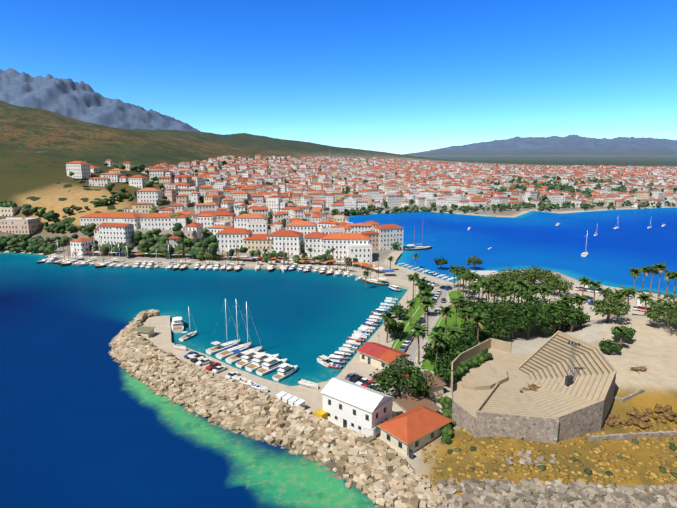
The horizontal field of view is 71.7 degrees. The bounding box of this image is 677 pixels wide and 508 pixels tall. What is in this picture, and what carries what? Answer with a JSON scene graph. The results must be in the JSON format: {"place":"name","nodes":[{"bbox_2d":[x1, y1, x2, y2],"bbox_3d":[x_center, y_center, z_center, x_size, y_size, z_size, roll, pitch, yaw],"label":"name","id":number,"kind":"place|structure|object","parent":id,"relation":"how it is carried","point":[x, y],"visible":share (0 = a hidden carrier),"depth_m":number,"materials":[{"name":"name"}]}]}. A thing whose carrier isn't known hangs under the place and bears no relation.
{"place":"outdoors","nodes":[
{"label":"outdoors","id":0,"kind":"place"},
{"bbox_2d":[58,252,468,455],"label":"quay paving","id":1,"kind":"structure","parent":0,"point":[160,338],"depth_m":164.05,"materials":[{"name":"concrete"}]},
{"bbox_2d":[86,251,394,275],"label":"quay awnings","id":2,"kind":"object","parent":1,"relation":"on","point":[360,263],"visible":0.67,"depth_m":289.31,"materials":[{"name":"fabric"}]},
{"bbox_2d":[103,251,525,459],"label":"harbor buildings","id":3,"kind":"structure","parent":1,"relation":"on","point":[417,423],"depth_m":107.35,"materials":[{"name":"white paint"}]},
{"bbox_2d":[0,207,676,507],"bbox_3d":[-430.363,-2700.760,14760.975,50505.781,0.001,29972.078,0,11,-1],"label":"sea water","id":4,"kind":"structure","parent":0,"point":[86,421],"depth_m":167.80,"materials":[{"name":"blue liquid"}]},
{"bbox_2d":[37,215,665,391],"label":"boats","id":5,"kind":"object","parent":4,"relation":"on","point":[252,359],"visible":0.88,"depth_m":176.15,"materials":[{"name":"white paint"}]},
{"bbox_2d":[0,68,676,507],"bbox_3d":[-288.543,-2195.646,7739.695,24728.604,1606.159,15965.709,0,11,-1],"label":"terrain","id":6,"kind":"structure","parent":0,"point":[50,126],"depth_m":500.19,"materials":[{"name":"brown soil"}]},
{"bbox_2d":[108,309,443,507],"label":"breakwater rocks","id":7,"kind":"object","parent":6,"relation":"on","point":[312,432],"visible":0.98,"depth_m":109.02,"materials":[{"name":"beige stone"}]},
{"bbox_2d":[115,315,443,507],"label":"boulders","id":8,"kind":"object","parent":6,"relation":"on","point":[331,465],"visible":0.02,"depth_m":101.28,"materials":[{"name":"beige stone"}]},
{"bbox_2d":[0,155,676,261],"bbox_3d":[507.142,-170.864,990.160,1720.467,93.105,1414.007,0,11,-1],"label":"town buildings","id":9,"kind":"structure","parent":6,"relation":"on","point":[341,234],"depth_m":618.06,"materials":[{"name":"tile"}]},
{"bbox_2d":[0,157,676,265],"bbox_3d":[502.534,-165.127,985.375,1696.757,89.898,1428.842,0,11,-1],"label":"town trees","id":10,"kind":"object","parent":6,"relation":"on","point":[144,241],"visible":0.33,"depth_m":375.59,"materials":[{"name":"green plant"}]},
{"bbox_2d":[235,247,676,367],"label":"palm trees","id":11,"kind":"object","parent":6,"relation":"on","point":[528,291],"visible":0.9,"depth_m":181.38,"materials":[{"name":"green plant"}]},
{"bbox_2d":[366,282,676,389],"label":"park road lawns","id":12,"kind":"structure","parent":6,"relation":"on","point":[417,312],"depth_m":189.77,"materials":[{"name":"green plant"}]},
{"bbox_2d":[184,280,601,358],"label":"cars","id":13,"kind":"object","parent":12,"relation":"on","point":[448,287],"visible":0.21,"depth_m":203.03,"materials":[{"name":"blue"}]},
{"bbox_2d":[196,265,641,388],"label":"cars","id":14,"kind":"object","parent":12,"relation":"on","point":[218,369],"visible":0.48,"depth_m":142.29,"materials":[{"name":"white"}]},
{"bbox_2d":[190,278,650,382],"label":"cars","id":15,"kind":"object","parent":12,"relation":"on","point":[355,379],"visible":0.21,"depth_m":145.98,"materials":[{"name":"black"}]},
{"bbox_2d":[206,287,647,386],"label":"cars","id":16,"kind":"object","parent":12,"relation":"on","point":[212,366],"visible":0.54,"depth_m":138.98,"materials":[{"name":"red"}]},
{"bbox_2d":[344,288,626,380],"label":"cars","id":17,"kind":"object","parent":12,"relation":"on","point":[350,376],"visible":0.46,"depth_m":151.30,"materials":[{"name":"grey"}]},
{"bbox_2d":[419,286,643,320],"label":"cars","id":18,"kind":"object","parent":12,"relation":"on","point":[576,288],"visible":0.38,"depth_m":206.49,"materials":[{"name":"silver metal"}]},
{"bbox_2d":[367,255,676,444],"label":"park trees","id":19,"kind":"object","parent":6,"relation":"on","point":[503,315],"visible":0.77,"depth_m":154.41,"materials":[{"name":"green plant"}]},
{"bbox_2d":[451,331,616,443],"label":"amphitheatre","id":20,"kind":"object","parent":6,"relation":"on","point":[489,398],"visible":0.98,"depth_m":108.02,"materials":[{"name":"stone"}]},
{"bbox_2d":[565,341,579,384],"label":"light tower","id":21,"kind":"structure","parent":20,"relation":"on","point":[568,379],"depth_m":109.43,"materials":[{"name":"grey metal"}]},
{"bbox_2d":[394,450,676,507],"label":"shore rocks","id":22,"kind":"object","parent":6,"relation":"on","point":[527,493],"visible":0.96,"depth_m":81.61,"materials":[{"name":"beige stone"}]},
{"bbox_2d":[421,420,676,485],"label":"slope grass tufts","id":23,"kind":"object","parent":6,"relation":"on","point":[604,464],"visible":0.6,"depth_m":90.67,"materials":[{"name":"yellow plant"}]},
{"bbox_2d":[520,365,676,428],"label":"rubble piles","id":24,"kind":"object","parent":6,"relation":"on","point":[639,419],"visible":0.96,"depth_m":104.39,"materials":[{"name":"brown stone"}]},
{"bbox_2d":[588,348,676,440],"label":"stone walls","id":25,"kind":"structure","parent":6,"relation":"on","point":[631,435],"depth_m":98.20,"materials":[{"name":"beige stone"}]},
{"bbox_2d":[0,0,676,153],"label":"sky","id":26,"kind":"structure","parent":0,"point":[389,76],"materials":[{"name":"blue"}]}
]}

